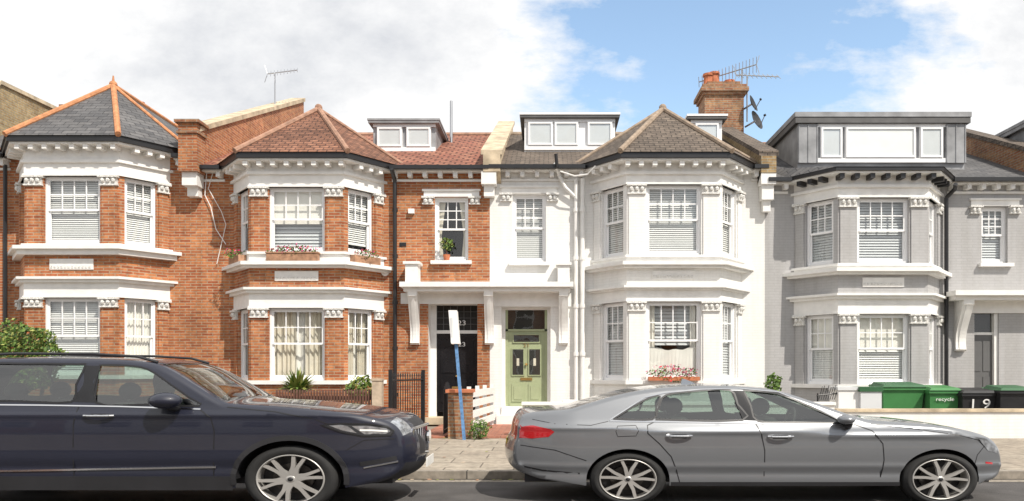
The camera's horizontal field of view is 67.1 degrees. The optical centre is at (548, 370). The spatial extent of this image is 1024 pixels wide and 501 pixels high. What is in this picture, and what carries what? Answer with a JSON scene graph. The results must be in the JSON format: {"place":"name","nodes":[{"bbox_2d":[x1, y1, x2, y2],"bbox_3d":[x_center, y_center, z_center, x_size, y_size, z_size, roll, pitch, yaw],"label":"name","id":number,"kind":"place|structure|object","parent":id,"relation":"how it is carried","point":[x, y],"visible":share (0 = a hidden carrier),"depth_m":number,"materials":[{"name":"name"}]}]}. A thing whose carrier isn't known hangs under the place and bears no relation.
{"place":"outdoors","nodes":[
{"label":"outdoors","id":0,"kind":"place"},
{"bbox_2d":[0,76,177,151],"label":"ridge","id":1,"kind":"structure","parent":0,"point":[113,86],"depth_m":21.16,"materials":[{"name":"orange tile"}]},
{"bbox_2d":[216,104,491,162],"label":"ridge","id":2,"kind":"structure","parent":0,"point":[331,127],"depth_m":21.13,"materials":[{"name":"brown tile"}]},
{"bbox_2d":[427,426,481,437],"bbox_3d":[0.000,1.500,18.925,50.000,0.001,4.150,0,0,0],"label":"front garden","id":3,"kind":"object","parent":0,"point":[430,427],"depth_m":19.99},
{"bbox_2d":[0,318,68,395],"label":"hedge","id":4,"kind":"object","parent":3,"relation":"on","point":[30,381],"visible":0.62,"depth_m":17.61,"materials":[{"name":"green plant"}]},
{"bbox_2d":[272,366,317,395],"bbox_3d":[-5.979,0.692,18.141,1.341,1.616,1.315,0,0,0],"label":"yucca plant","id":5,"kind":"object","parent":3,"relation":"on","point":[297,382],"visible":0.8,"depth_m":18.02,"materials":[{"name":"green plant"}]},
{"bbox_2d":[276,390,371,404],"bbox_3d":[-4.941,0.935,17.035,2.161,1.030,0.070,0,0,0],"label":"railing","id":6,"kind":"object","parent":3,"relation":"on","point":[356,397],"visible":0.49,"depth_m":17.00,"materials":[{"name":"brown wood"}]},
{"bbox_2d":[343,374,371,403],"bbox_3d":[-4.389,0.792,17.994,0.762,1.417,0.636,0,0,0],"label":"shrub","id":7,"kind":"object","parent":3,"relation":"on","point":[355,382],"visible":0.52,"depth_m":17.89,"materials":[{"name":"green plant"}]},
{"bbox_2d":[371,378,384,405],"bbox_3d":[-3.767,0.835,17.000,0.245,1.330,0.240,0,0,0],"label":"gate post","id":8,"kind":"object","parent":3,"relation":"on","point":[377,391],"visible":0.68,"depth_m":16.90,"materials":[{"name":"beige stone"}]},
{"bbox_2d":[388,370,424,421],"bbox_3d":[-3.309,0.740,18.100,0.097,1.520,1.949,0,0,14],"label":"iron railing","id":9,"kind":"object","parent":3,"relation":"on","point":[391,380],"visible":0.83,"depth_m":18.09,"materials":[{"name":"black metal"}]},
{"bbox_2d":[445,389,474,438],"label":"brick gate pier","id":10,"kind":"structure","parent":3,"relation":"on","point":[454,425],"depth_m":16.80,"materials":[{"name":"brick"}]},
{"bbox_2d":[467,384,494,431],"bbox_3d":[-1.625,0.930,18.883,0.146,1.140,3.190,0,0,5],"label":"white garden fence","id":11,"kind":"object","parent":3,"relation":"on","point":[484,392],"visible":0.66,"depth_m":18.92,"materials":[{"name":"white wood"}]},
{"bbox_2d":[522,405,833,413],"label":"wall","id":12,"kind":"structure","parent":3,"relation":"on","point":[775,409],"depth_m":16.86,"materials":[{"name":"white paint"}]},
{"bbox_2d":[521,402,835,404],"bbox_3d":[2.842,0.720,16.970,6.866,0.060,0.300,0,0,0],"label":"coping","id":13,"kind":"object","parent":12,"relation":"on","point":[653,403],"visible":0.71,"depth_m":16.82,"materials":[{"name":"white stone"}]},
{"bbox_2d":[763,372,782,390],"bbox_3d":[5.686,0.764,19.502,0.497,1.473,0.439,0,0,0],"label":"shrub","id":14,"kind":"object","parent":3,"relation":"on","point":[771,378],"visible":0.77,"depth_m":19.41,"materials":[{"name":"green plant"}]},
{"bbox_2d":[816,385,836,401],"bbox_3d":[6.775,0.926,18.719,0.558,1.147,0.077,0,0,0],"label":"bicycle basket","id":15,"kind":"object","parent":3,"relation":"on","point":[817,395],"visible":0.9,"depth_m":18.70,"materials":[{"name":"grey metal"}]},
{"bbox_2d":[828,386,858,407],"bbox_3d":[7.251,0.947,18.900,0.564,1.106,0.660,0,0,0],"label":"white storage box","id":16,"kind":"object","parent":3,"relation":"on","point":[847,397],"visible":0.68,"depth_m":18.60,"materials":[{"name":"white plastic"}]},
{"bbox_2d":[858,387,882,407],"bbox_3d":[7.745,0.946,18.750,0.562,1.108,0.560,0,0,0],"label":"recycling box","id":17,"kind":"object","parent":3,"relation":"on","point":[870,397],"visible":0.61,"depth_m":18.50,"materials":[{"name":"white plastic"}]},
{"bbox_2d":[869,382,926,407],"bbox_3d":[8.667,0.891,19.170,1.080,1.216,0.860,0,0,0],"label":"wheelie bin","id":18,"kind":"object","parent":3,"relation":"on","point":[902,394],"visible":0.36,"depth_m":18.83,"materials":[{"name":"plastic"}]},
{"bbox_2d":[843,412,1023,437],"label":"wall","id":19,"kind":"structure","parent":3,"relation":"on","point":[999,424],"depth_m":16.86,"materials":[{"name":"white paint"}]},
{"bbox_2d":[834,408,1023,411],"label":"coping","id":20,"kind":"object","parent":19,"relation":"on","point":[930,409],"visible":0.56,"depth_m":16.82,"materials":[{"name":"stone"}]},
{"bbox_2d":[922,385,960,407],"bbox_3d":[9.568,0.929,18.970,0.785,1.141,0.860,0,0,0],"label":"wheelie bin","id":21,"kind":"object","parent":3,"relation":"on","point":[939,396],"visible":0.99,"depth_m":18.64,"materials":[{"name":"plastic"}]},
{"bbox_2d":[957,388,996,407],"bbox_3d":[10.291,0.958,18.770,0.871,1.083,0.860,0,0,0],"label":"wheelie bin","id":22,"kind":"object","parent":3,"relation":"on","point":[976,398],"visible":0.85,"depth_m":18.43,"materials":[{"name":"plastic"}]},
{"bbox_2d":[981,385,1023,407],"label":"wheelie bin","id":23,"kind":"object","parent":3,"relation":"on","point":[1009,396],"visible":0.3,"depth_m":18.24,"materials":[{"name":"plastic"}]},
{"bbox_2d":[431,424,511,437],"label":"tiled path","id":24,"kind":"structure","parent":0,"point":[499,430],"depth_m":18.18,"materials":[{"name":"red tile"}]},
{"bbox_2d":[443,382,450,433],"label":"iron gate","id":25,"kind":"structure","parent":24,"relation":"on","point":[445,410],"depth_m":17.22,"materials":[{"name":"black metal"}]},
{"bbox_2d":[0,482,1023,500],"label":"road","id":26,"kind":"structure","parent":0,"point":[563,491],"depth_m":10.04,"materials":[{"name":"grey asphalt"}]},
{"bbox_2d":[0,352,433,500],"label":"parked car","id":27,"kind":"object","parent":26,"relation":"on","point":[261,444],"visible":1,"depth_m":8.77,"materials":[{"name":"blue paint"}]},
{"bbox_2d":[395,480,1023,481],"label":"gutter grit","id":28,"kind":"object","parent":26,"relation":"on","point":[586,481],"depth_m":11.10,"materials":[{"name":"grey gravel"}]},
{"bbox_2d":[505,379,1000,500],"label":"parked car","id":29,"kind":"object","parent":26,"relation":"on","point":[610,446],"visible":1,"depth_m":9.24,"materials":[{"name":"silver paint"}]},
{"bbox_2d":[0,0,1023,141],"label":"sky","id":30,"kind":"structure","parent":0,"point":[360,60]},
{"bbox_2d":[517,124,728,374],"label":"blinds","id":31,"kind":"object","parent":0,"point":[600,133],"visible":0.64,"depth_m":20.31,"materials":[{"name":"plastic"}]},
{"bbox_2d":[418,438,1023,469],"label":"pavement","id":32,"kind":"structure","parent":0,"point":[451,454],"depth_m":13.60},
{"bbox_2d":[448,310,465,439],"bbox_3d":[-1.973,0.105,16.707,0.402,2.798,0.485,0,0,0],"label":"estate agent board","id":33,"kind":"object","parent":32,"relation":"on","point":[454,327],"visible":0.93,"depth_m":16.49,"materials":[{"name":"white plastic"}]},
{"bbox_2d":[468,419,491,439],"bbox_3d":[-1.481,1.283,16.604,0.532,0.485,0.409,0,0,0],"label":"shrub","id":34,"kind":"object","parent":32,"relation":"on","point":[474,429],"visible":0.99,"depth_m":16.56,"materials":[{"name":"green plant"}]},
{"bbox_2d":[398,438,586,479],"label":"fallen leaves","id":35,"kind":"object","parent":32,"relation":"on","point":[463,462],"visible":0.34,"depth_m":11.23,"materials":[{"name":"brown plant"}]},
{"label":"ground","id":36,"kind":"structure","parent":0,"visible":0},
{"bbox_2d":[0,156,196,398],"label":"walls","id":37,"kind":"structure","parent":36,"relation":"on","point":[176,231],"depth_m":20.77,"materials":[{"name":"brick"}]},
{"bbox_2d":[0,85,51,135],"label":"parapet","id":38,"kind":"structure","parent":37,"relation":"on","point":[16,108],"depth_m":24.50,"materials":[{"name":"yellow brick"}]},
{"bbox_2d":[0,80,55,108],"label":"coping","id":39,"kind":"object","parent":38,"relation":"on","point":[24,93],"visible":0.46,"depth_m":24.95,"materials":[{"name":"stone"}]},
{"bbox_2d":[0,89,177,153],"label":"roof","id":40,"kind":"structure","parent":37,"relation":"on","point":[93,115],"depth_m":20.48,"materials":[{"name":"tile"}]},
{"bbox_2d":[0,142,181,378],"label":"trim","id":41,"kind":"structure","parent":37,"relation":"attached to","point":[108,163],"depth_m":19.98,"materials":[{"name":"white paint"}]},
{"bbox_2d":[0,135,177,339],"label":"gutter","id":42,"kind":"object","parent":41,"relation":"on","point":[69,138],"visible":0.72,"depth_m":20.04,"materials":[{"name":"black metal"}]},
{"bbox_2d":[46,177,154,374],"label":"windows","id":43,"kind":"structure","parent":37,"relation":"attached to","point":[49,210],"depth_m":20.13,"materials":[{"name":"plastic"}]},
{"bbox_2d":[51,181,149,369],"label":"blinds","id":44,"kind":"object","parent":43,"relation":"attached to","point":[137,346],"visible":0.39,"depth_m":20.22,"materials":[{"name":"fabric"}]},
{"bbox_2d":[51,185,149,337],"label":"rooms","id":45,"kind":"object","parent":37,"relation":"attached to","point":[92,230],"depth_m":20.94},
{"bbox_2d":[178,102,303,175],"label":"parapet","id":46,"kind":"structure","parent":37,"relation":"on","point":[195,150],"depth_m":22.01,"materials":[{"name":"brick"}]},
{"bbox_2d":[174,98,304,138],"bbox_3d":[-9.580,-8.370,24.935,0.660,4.140,9.130,0,0,0],"label":"coping","id":47,"kind":"object","parent":46,"relation":"on","point":[207,124],"visible":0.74,"depth_m":23.28,"materials":[{"name":"stone"}]},
{"bbox_2d":[264,65,297,103],"bbox_3d":[-9.393,-9.077,27.061,1.113,3.355,0.463,0,0,-17],"label":"tv aerial","id":48,"kind":"object","parent":47,"relation":"attached to","point":[277,72],"visible":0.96,"depth_m":26.99,"materials":[{"name":"metal"}]},
{"bbox_2d":[197,173,489,425],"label":"walls","id":49,"kind":"structure","parent":36,"relation":"on","point":[218,337],"depth_m":21.00,"materials":[{"name":"brick"}]},
{"bbox_2d":[204,101,452,408],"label":"pipes","id":50,"kind":"object","parent":49,"relation":"attached to","point":[394,257],"visible":0.92,"depth_m":20.82,"materials":[{"name":"metal"}]},
{"bbox_2d":[182,158,493,383],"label":"trim","id":51,"kind":"structure","parent":49,"relation":"attached to","point":[260,177],"depth_m":20.14,"materials":[{"name":"white paint"}]},
{"bbox_2d":[222,248,245,264],"bbox_3d":[-8.256,-3.020,20.379,0.731,0.414,0.780,0,0,0],"label":"flower window box","id":52,"kind":"object","parent":51,"relation":"on","point":[235,258],"visible":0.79,"depth_m":20.18,"materials":[{"name":"orange ceramic"}]},
{"bbox_2d":[265,243,319,260],"bbox_3d":[-6.587,-3.045,19.821,1.450,0.462,0.361,0,0,0],"label":"flower window box","id":53,"kind":"object","parent":51,"relation":"on","point":[294,255],"visible":1,"depth_m":19.73,"materials":[{"name":"orange ceramic"}]},
{"bbox_2d":[199,152,488,169],"bbox_3d":[-5.591,-5.480,20.325,7.978,0.158,1.450,0,0,0],"label":"gutter","id":54,"kind":"object","parent":51,"relation":"on","point":[234,157],"visible":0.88,"depth_m":19.89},
{"bbox_2d":[350,249,380,264],"bbox_3d":[-4.833,-3.019,20.379,0.709,0.412,0.780,0,0,0],"label":"flower window box","id":55,"kind":"object","parent":51,"relation":"on","point":[367,259],"visible":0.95,"depth_m":20.25,"materials":[{"name":"orange ceramic"}]},
{"bbox_2d":[438,237,453,259],"bbox_3d":[-2.770,-3.308,20.933,0.480,0.637,0.246,0,0,-8],"label":"potted plant","id":56,"kind":"object","parent":51,"relation":"on","point":[446,256],"visible":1,"depth_m":20.88,"materials":[{"name":"green plant"}]},
{"bbox_2d":[203,111,489,164],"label":"roof","id":57,"kind":"structure","parent":49,"relation":"on","point":[312,133],"depth_m":20.92,"materials":[{"name":"red tile"}]},
{"bbox_2d":[367,118,448,150],"bbox_3d":[-4.289,-6.417,24.380,2.143,2.077,3.240,0,0,0],"label":"dormer","id":58,"kind":"object","parent":57,"relation":"on","point":[437,136],"visible":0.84,"depth_m":22.88,"materials":[{"name":"plastic"}]},
{"bbox_2d":[241,188,467,379],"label":"windows","id":59,"kind":"structure","parent":49,"relation":"attached to","point":[244,328],"depth_m":20.39,"materials":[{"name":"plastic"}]},
{"bbox_2d":[247,129,464,374],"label":"blinds","id":60,"kind":"object","parent":59,"relation":"attached to","point":[308,358],"visible":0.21,"depth_m":20.29,"materials":[{"name":"fabric"}]},
{"bbox_2d":[246,195,463,374],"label":"rooms","id":61,"kind":"object","parent":49,"relation":"attached to","point":[457,237],"visible":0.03,"depth_m":22.30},
{"bbox_2d":[381,209,414,275],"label":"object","id":62,"kind":"object","parent":49,"relation":"attached to","point":[411,211],"visible":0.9,"depth_m":20.94,"materials":[{"name":"white plastic"}]},
{"bbox_2d":[425,305,480,424],"bbox_3d":[-2.607,-0.183,21.125,1.535,3.265,0.850,0,0,0],"label":"door","id":63,"kind":"structure","parent":49,"relation":"attached to","point":[443,365],"depth_m":21.43,"materials":[{"name":"black wood"}]},
{"bbox_2d":[490,173,764,423],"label":"walls","id":64,"kind":"structure","parent":36,"relation":"on","point":[749,323],"depth_m":21.00,"materials":[{"name":"paint"}]},
{"bbox_2d":[496,307,550,423],"bbox_3d":[-0.614,-0.122,21.025,1.575,3.244,0.750,0,0,0],"label":"door","id":65,"kind":"structure","parent":64,"relation":"attached to","point":[526,372],"depth_m":21.27,"materials":[{"name":"green wood"}]},
{"bbox_2d":[508,193,728,374],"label":"rooms","id":66,"kind":"object","parent":64,"relation":"attached to","point":[526,319],"visible":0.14,"depth_m":21.35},
{"bbox_2d":[513,185,733,379],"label":"windows","id":67,"kind":"structure","parent":64,"relation":"attached to","point":[697,340],"depth_m":20.41,"materials":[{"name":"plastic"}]},
{"bbox_2d":[481,158,775,383],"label":"trim","id":68,"kind":"structure","parent":64,"relation":"attached to","point":[707,175],"depth_m":20.18,"materials":[{"name":"white paint"}]},
{"bbox_2d":[554,154,595,400],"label":"pipes","id":69,"kind":"object","parent":68,"relation":"attached to","point":[574,195],"visible":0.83,"depth_m":20.84,"materials":[{"name":"white plastic"}]},
{"bbox_2d":[489,152,768,168],"bbox_3d":[2.144,-5.489,20.325,7.492,0.141,1.450,0,0,0],"label":"gutter","id":70,"kind":"object","parent":68,"relation":"on","point":[733,156],"visible":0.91,"depth_m":19.93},
{"bbox_2d":[646,364,699,382],"bbox_3d":[3.189,0.074,19.799,1.446,0.494,0.364,0,0,0],"label":"flower window box","id":71,"kind":"object","parent":68,"relation":"on","point":[673,378],"visible":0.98,"depth_m":19.74,"materials":[{"name":"ceramic"}]},
{"bbox_2d":[483,130,775,184],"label":"parapet","id":72,"kind":"structure","parent":64,"relation":"on","point":[488,159],"depth_m":20.60,"materials":[{"name":"stone"}]},
{"bbox_2d":[481,121,778,155],"bbox_3d":[2.170,-7.440,24.300,7.962,3.380,7.400,0,0,0],"label":"coping","id":73,"kind":"object","parent":72,"relation":"on","point":[497,140],"visible":0.82,"depth_m":22.55,"materials":[{"name":"stone"}]},
{"bbox_2d":[501,111,758,163],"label":"roof","id":74,"kind":"structure","parent":64,"relation":"on","point":[663,131],"depth_m":20.70,"materials":[{"name":"brown tile"}]},
{"bbox_2d":[519,112,727,151],"bbox_3d":[2.261,-6.510,24.230,6.218,2.359,3.540,0,0,0],"label":"dormer","id":75,"kind":"object","parent":74,"relation":"on","point":[582,121],"visible":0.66,"depth_m":22.59,"materials":[{"name":"paint"}]},
{"bbox_2d":[511,104,756,161],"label":"ridge","id":76,"kind":"structure","parent":74,"relation":"on","point":[652,117],"depth_m":21.09,"materials":[{"name":"tile"}]},
{"bbox_2d":[694,71,748,132],"bbox_3d":[5.882,-8.522,26.350,1.592,3.243,1.380,0,0,0],"label":"chimney","id":77,"kind":"object","parent":74,"relation":"on","point":[714,95],"visible":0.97,"depth_m":25.80,"materials":[{"name":"brick"}]},
{"bbox_2d":[698,55,759,83],"bbox_3d":[6.107,-9.944,26.103,2.016,1.288,0.463,0,0,14],"label":"tv aerial","id":78,"kind":"object","parent":77,"relation":"attached to","point":[741,69],"visible":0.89,"depth_m":25.99,"materials":[{"name":"metal"}]},
{"bbox_2d":[744,95,761,110],"bbox_3d":[6.797,-8.910,25.757,0.454,0.540,0.641,0,0,-15],"label":"satellite dish","id":79,"kind":"object","parent":77,"relation":"attached to","point":[753,103],"visible":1,"depth_m":25.77,"materials":[{"name":"metal"}]},
{"bbox_2d":[745,111,765,128],"bbox_3d":[6.903,-8.348,25.701,0.589,0.636,0.637,0,0,0],"label":"satellite dish","id":80,"kind":"object","parent":77,"relation":"attached to","point":[756,120],"visible":1,"depth_m":25.77,"materials":[{"name":"metal"}]},
{"bbox_2d":[733,66,780,121],"bbox_3d":[7.020,-9.328,26.049,1.620,1.855,0.462,0,0,-9],"label":"tv aerial","id":81,"kind":"object","parent":77,"relation":"attached to","point":[758,75],"visible":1,"depth_m":25.99,"materials":[{"name":"metal"}]},
{"bbox_2d":[399,470,1023,479],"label":"kerb","id":82,"kind":"structure","parent":36,"relation":"on","point":[518,475],"depth_m":11.30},
{"bbox_2d":[765,185,1023,401],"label":"walls","id":83,"kind":"structure","parent":36,"relation":"on","point":[785,252],"depth_m":21.00,"materials":[{"name":"brick"}]},
{"bbox_2d":[774,171,1023,387],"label":"trim","id":84,"kind":"structure","parent":83,"relation":"attached to","point":[851,188],"depth_m":20.05,"materials":[{"name":"white paint"}]},
{"bbox_2d":[769,167,1023,181],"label":"gutter","id":85,"kind":"object","parent":84,"relation":"on","point":[951,177],"visible":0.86,"depth_m":20.15,"materials":[{"name":"black metal"}]},
{"bbox_2d":[944,183,957,385],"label":"pipes","id":86,"kind":"object","parent":84,"relation":"attached to","point":[946,286],"visible":0.89,"depth_m":20.84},
{"bbox_2d":[776,153,1023,176],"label":"roof","id":87,"kind":"structure","parent":83,"relation":"on","point":[974,166],"depth_m":21.37,"materials":[{"name":"tile"}]},
{"bbox_2d":[765,112,971,176],"bbox_3d":[9.400,-6.001,23.715,4.959,2.532,4.170,0,0,0],"label":"dormer","id":88,"kind":"object","parent":87,"relation":"on","point":[795,140],"visible":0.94,"depth_m":21.72,"materials":[{"name":"metal"}]},
{"bbox_2d":[807,198,1004,383],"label":"windows","id":89,"kind":"structure","parent":83,"relation":"attached to","point":[810,262],"depth_m":20.29,"materials":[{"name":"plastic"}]},
{"bbox_2d":[812,129,1000,378],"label":"blinds","id":90,"kind":"object","parent":89,"relation":"attached to","point":[880,141],"visible":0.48,"depth_m":20.46,"materials":[{"name":"fabric"}]},
{"bbox_2d":[812,205,1000,361],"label":"rooms","id":91,"kind":"object","parent":83,"relation":"attached to","point":[881,243],"depth_m":20.94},
{"bbox_2d":[974,313,997,387],"bbox_3d":[11.938,-0.033,20.965,0.870,3.066,0.530,0,0,0],"label":"door","id":92,"kind":"structure","parent":83,"relation":"attached to","point":[985,349],"depth_m":21.14,"materials":[{"name":"wood"}]},
{"bbox_2d":[966,136,1023,171],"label":"parapet","id":93,"kind":"structure","parent":83,"relation":"on","point":[1013,158],"depth_m":22.74,"materials":[{"name":"brick"}]},
{"bbox_2d":[966,128,1023,150],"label":"coping","id":94,"kind":"object","parent":93,"relation":"on","point":[1006,142],"visible":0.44,"depth_m":22.86,"materials":[{"name":"beige stone"}]},
{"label":"walls","id":95,"kind":"object","parent":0,"visible":0},
{"bbox_3d":[15.900,-6.474,26.335,5.000,2.452,11.330,0,0,0],"label":"roof","id":96,"kind":"object","parent":95,"relation":"on","visible":0},
{"bbox_2d":[996,120,1023,141],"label":"dormer","id":97,"kind":"object","parent":96,"relation":"on","point":[1015,132],"depth_m":22.68,"materials":[{"name":"plastic"}]}
]}

